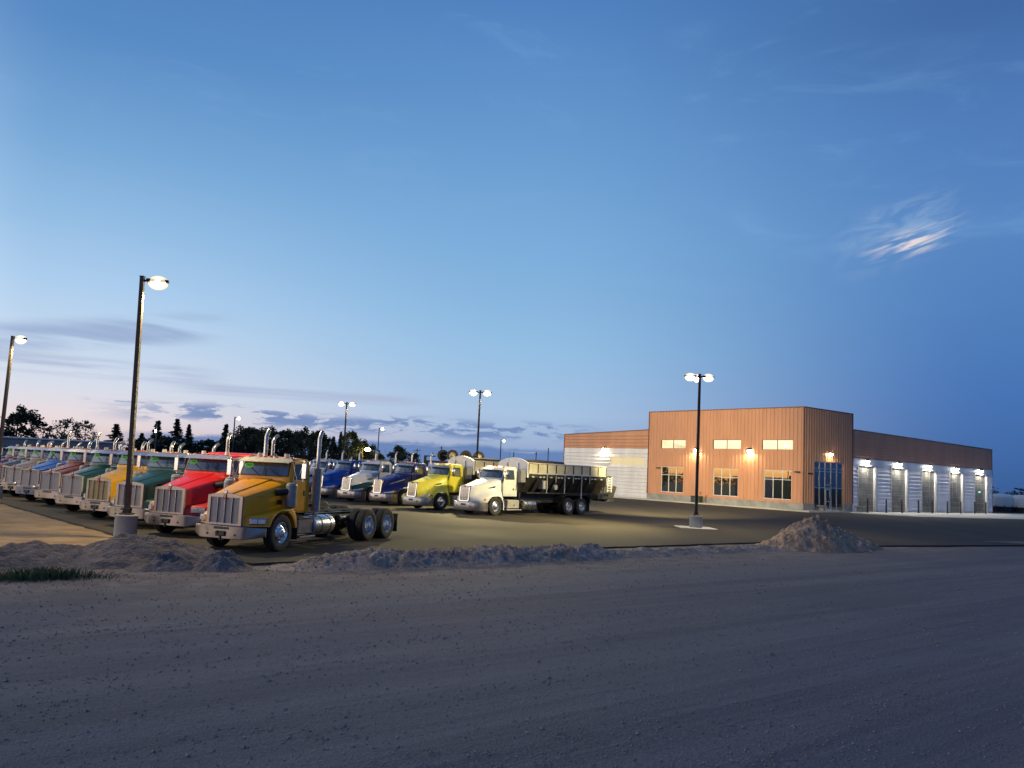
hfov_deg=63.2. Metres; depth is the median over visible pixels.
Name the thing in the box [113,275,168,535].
lamp post
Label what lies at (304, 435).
broadleaf tree
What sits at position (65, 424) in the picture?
broadleaf tree
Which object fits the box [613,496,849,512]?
sidewalk
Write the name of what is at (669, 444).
window
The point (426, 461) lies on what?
flatbed trailer
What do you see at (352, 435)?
broadleaf tree
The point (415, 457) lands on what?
broadleaf tree
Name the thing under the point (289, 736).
loose stones
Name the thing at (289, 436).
broadleaf tree
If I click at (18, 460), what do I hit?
semi truck
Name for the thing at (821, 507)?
planter
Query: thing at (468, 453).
spare axle
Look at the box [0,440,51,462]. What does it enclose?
semi truck
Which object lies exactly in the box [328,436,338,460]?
conifer tree
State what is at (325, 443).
broadleaf tree
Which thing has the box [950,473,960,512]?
garage door
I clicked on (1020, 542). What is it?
gravel verge
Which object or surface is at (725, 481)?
window
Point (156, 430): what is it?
utility pole
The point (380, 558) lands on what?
gravel berm
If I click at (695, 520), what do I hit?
lamp post
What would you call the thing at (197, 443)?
broadleaf tree
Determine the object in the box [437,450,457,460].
spare axle
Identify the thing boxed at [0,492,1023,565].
asphalt lot
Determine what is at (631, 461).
window
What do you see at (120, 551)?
dirt pile
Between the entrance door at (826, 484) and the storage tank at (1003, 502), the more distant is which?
the storage tank at (1003, 502)
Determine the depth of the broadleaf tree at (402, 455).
161.53 m
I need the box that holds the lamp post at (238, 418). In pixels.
[232,417,240,452]
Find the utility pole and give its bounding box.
[154,424,157,451]
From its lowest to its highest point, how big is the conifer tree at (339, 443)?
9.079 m
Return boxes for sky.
[0,0,1023,494]
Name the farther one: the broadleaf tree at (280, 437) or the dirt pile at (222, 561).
the broadleaf tree at (280, 437)
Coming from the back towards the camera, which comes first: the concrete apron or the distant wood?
the distant wood
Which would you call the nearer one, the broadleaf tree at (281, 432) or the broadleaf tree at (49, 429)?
the broadleaf tree at (49, 429)
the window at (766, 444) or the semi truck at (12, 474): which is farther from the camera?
the window at (766, 444)
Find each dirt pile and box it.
[0,533,216,571]
[123,552,192,571]
[191,549,253,572]
[755,514,883,552]
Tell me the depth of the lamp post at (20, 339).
43.93 m
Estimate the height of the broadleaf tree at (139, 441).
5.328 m
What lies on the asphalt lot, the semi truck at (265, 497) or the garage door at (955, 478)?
the semi truck at (265, 497)
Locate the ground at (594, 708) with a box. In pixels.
[0,504,1023,767]
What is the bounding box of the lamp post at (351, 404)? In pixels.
[338,401,355,459]
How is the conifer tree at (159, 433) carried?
on the ground at (594, 708)
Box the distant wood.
[993,486,1023,494]
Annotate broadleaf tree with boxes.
[0,404,43,436]
[28,422,60,438]
[45,417,80,439]
[66,420,97,440]
[118,438,162,451]
[150,435,195,452]
[167,440,212,453]
[199,438,225,452]
[217,434,250,451]
[218,440,247,452]
[232,424,249,446]
[235,427,263,453]
[246,426,277,455]
[250,427,268,450]
[263,425,282,456]
[269,430,294,455]
[277,428,307,458]
[284,431,311,456]
[290,426,322,462]
[306,429,329,458]
[314,436,337,458]
[338,430,363,460]
[345,437,371,459]
[356,442,376,459]
[367,450,385,459]
[386,444,410,460]
[408,453,421,462]
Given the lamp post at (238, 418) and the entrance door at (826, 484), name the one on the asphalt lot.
the lamp post at (238, 418)
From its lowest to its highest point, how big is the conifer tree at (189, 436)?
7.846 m
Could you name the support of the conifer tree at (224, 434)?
on the ground at (594, 708)
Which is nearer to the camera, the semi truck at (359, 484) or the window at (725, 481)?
the semi truck at (359, 484)
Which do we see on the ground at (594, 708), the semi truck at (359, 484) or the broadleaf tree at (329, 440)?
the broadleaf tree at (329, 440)
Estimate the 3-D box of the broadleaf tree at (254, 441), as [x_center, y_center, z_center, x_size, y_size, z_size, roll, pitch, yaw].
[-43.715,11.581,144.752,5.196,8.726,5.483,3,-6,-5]
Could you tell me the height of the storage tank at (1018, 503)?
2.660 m
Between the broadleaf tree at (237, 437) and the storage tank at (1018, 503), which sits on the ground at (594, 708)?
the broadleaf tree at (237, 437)
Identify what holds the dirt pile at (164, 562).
on the ground at (594, 708)
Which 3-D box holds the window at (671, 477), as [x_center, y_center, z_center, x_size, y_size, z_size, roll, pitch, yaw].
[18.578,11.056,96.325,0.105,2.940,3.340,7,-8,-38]
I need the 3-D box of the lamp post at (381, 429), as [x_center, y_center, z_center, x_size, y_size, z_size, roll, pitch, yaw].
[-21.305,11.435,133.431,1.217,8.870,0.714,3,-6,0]
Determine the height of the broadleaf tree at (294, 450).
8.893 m
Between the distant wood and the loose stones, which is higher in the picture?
the distant wood
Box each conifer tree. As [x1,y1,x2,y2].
[103,424,126,448]
[146,420,167,449]
[165,418,184,450]
[181,424,197,452]
[218,424,234,452]
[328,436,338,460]
[335,431,341,459]
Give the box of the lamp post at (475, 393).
[469,390,491,457]
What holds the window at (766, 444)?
in the commercial building
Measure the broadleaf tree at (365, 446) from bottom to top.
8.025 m
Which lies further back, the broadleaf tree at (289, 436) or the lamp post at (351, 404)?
the broadleaf tree at (289, 436)
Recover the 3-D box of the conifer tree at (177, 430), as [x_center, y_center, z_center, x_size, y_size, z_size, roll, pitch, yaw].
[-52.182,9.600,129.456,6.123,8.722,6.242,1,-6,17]
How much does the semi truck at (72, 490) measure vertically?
3.415 m
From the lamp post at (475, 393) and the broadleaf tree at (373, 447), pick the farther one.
the broadleaf tree at (373, 447)
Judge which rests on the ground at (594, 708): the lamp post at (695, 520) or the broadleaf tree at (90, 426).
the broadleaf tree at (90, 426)
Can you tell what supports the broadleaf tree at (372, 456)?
on the ground at (594, 708)
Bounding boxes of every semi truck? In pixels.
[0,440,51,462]
[0,440,66,492]
[1,441,82,495]
[13,431,101,499]
[32,441,125,504]
[55,437,153,510]
[79,441,185,520]
[107,441,219,528]
[144,432,330,532]
[195,429,397,551]
[309,447,344,491]
[311,450,378,498]
[337,450,406,501]
[369,451,451,505]
[402,455,517,509]
[454,453,616,515]
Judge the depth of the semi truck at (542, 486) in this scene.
52.42 m
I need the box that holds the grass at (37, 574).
[0,564,148,582]
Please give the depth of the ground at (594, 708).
11.97 m
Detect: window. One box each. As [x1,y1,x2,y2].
[610,456,644,465]
[661,440,685,448]
[661,466,682,492]
[713,440,740,448]
[713,468,737,496]
[762,440,792,449]
[764,470,791,499]
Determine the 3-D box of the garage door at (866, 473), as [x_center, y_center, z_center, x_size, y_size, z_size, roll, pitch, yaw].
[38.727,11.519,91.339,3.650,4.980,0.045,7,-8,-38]
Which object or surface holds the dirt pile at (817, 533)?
on the ground at (594, 708)
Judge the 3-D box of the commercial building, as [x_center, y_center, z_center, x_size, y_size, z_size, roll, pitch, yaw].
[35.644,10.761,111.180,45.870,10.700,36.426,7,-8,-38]
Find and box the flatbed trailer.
[424,455,447,475]
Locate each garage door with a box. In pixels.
[858,466,873,511]
[892,468,904,511]
[922,471,933,512]
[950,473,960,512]
[975,475,984,512]
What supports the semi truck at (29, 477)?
on the asphalt lot
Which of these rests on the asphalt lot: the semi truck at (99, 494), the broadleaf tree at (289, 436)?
the semi truck at (99, 494)
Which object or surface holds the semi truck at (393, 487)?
on the asphalt lot
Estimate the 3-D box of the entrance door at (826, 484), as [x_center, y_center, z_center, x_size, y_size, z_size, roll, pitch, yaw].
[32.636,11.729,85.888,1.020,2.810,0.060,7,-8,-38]
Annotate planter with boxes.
[816,505,826,510]
[854,506,864,510]
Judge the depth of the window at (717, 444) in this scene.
90.87 m
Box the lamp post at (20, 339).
[0,335,26,498]
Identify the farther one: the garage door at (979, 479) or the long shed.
the garage door at (979, 479)
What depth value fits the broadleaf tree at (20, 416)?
102.45 m
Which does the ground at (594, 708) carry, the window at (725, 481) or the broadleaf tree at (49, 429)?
the broadleaf tree at (49, 429)
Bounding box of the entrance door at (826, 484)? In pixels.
[825,484,830,509]
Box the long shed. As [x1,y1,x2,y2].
[1,436,120,457]
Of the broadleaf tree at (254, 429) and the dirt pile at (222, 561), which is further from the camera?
the broadleaf tree at (254, 429)
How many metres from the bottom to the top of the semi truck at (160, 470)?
3.265 m
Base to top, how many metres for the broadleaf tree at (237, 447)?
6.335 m
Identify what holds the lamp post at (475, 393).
on the asphalt lot
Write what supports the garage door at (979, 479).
in the commercial building
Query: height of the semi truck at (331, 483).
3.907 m
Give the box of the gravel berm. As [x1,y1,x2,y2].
[265,543,791,571]
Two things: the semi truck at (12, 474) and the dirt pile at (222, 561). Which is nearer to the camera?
the dirt pile at (222, 561)
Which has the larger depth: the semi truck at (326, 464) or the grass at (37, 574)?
the semi truck at (326, 464)
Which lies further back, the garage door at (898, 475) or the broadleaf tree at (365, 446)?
the broadleaf tree at (365, 446)
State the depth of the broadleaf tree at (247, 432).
148.90 m
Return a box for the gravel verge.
[978,541,1023,543]
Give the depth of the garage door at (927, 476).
100.42 m
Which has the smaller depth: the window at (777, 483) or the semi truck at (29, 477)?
the semi truck at (29, 477)
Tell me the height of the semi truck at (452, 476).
3.907 m
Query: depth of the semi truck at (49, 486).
39.84 m
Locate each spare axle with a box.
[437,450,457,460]
[460,450,483,457]
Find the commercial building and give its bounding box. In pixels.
[563,406,992,512]
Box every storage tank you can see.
[993,494,1013,511]
[1014,495,1023,512]
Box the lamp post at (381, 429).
[377,428,383,450]
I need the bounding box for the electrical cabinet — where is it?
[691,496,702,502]
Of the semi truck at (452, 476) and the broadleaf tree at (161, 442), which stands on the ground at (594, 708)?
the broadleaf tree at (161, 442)
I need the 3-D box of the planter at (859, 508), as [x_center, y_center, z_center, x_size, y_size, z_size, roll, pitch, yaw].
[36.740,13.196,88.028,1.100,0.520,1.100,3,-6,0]
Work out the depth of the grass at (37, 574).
17.72 m
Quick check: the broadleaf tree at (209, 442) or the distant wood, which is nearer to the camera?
the broadleaf tree at (209, 442)
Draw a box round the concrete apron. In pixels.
[850,512,1023,518]
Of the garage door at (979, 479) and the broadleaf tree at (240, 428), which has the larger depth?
the broadleaf tree at (240, 428)
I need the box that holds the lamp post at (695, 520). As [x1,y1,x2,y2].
[674,373,717,529]
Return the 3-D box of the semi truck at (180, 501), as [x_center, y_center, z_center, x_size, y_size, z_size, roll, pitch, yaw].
[-9.996,3.689,31.504,2.940,3.665,8.630,1,-6,19]
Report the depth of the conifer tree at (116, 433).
125.95 m
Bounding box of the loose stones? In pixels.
[0,546,1023,767]

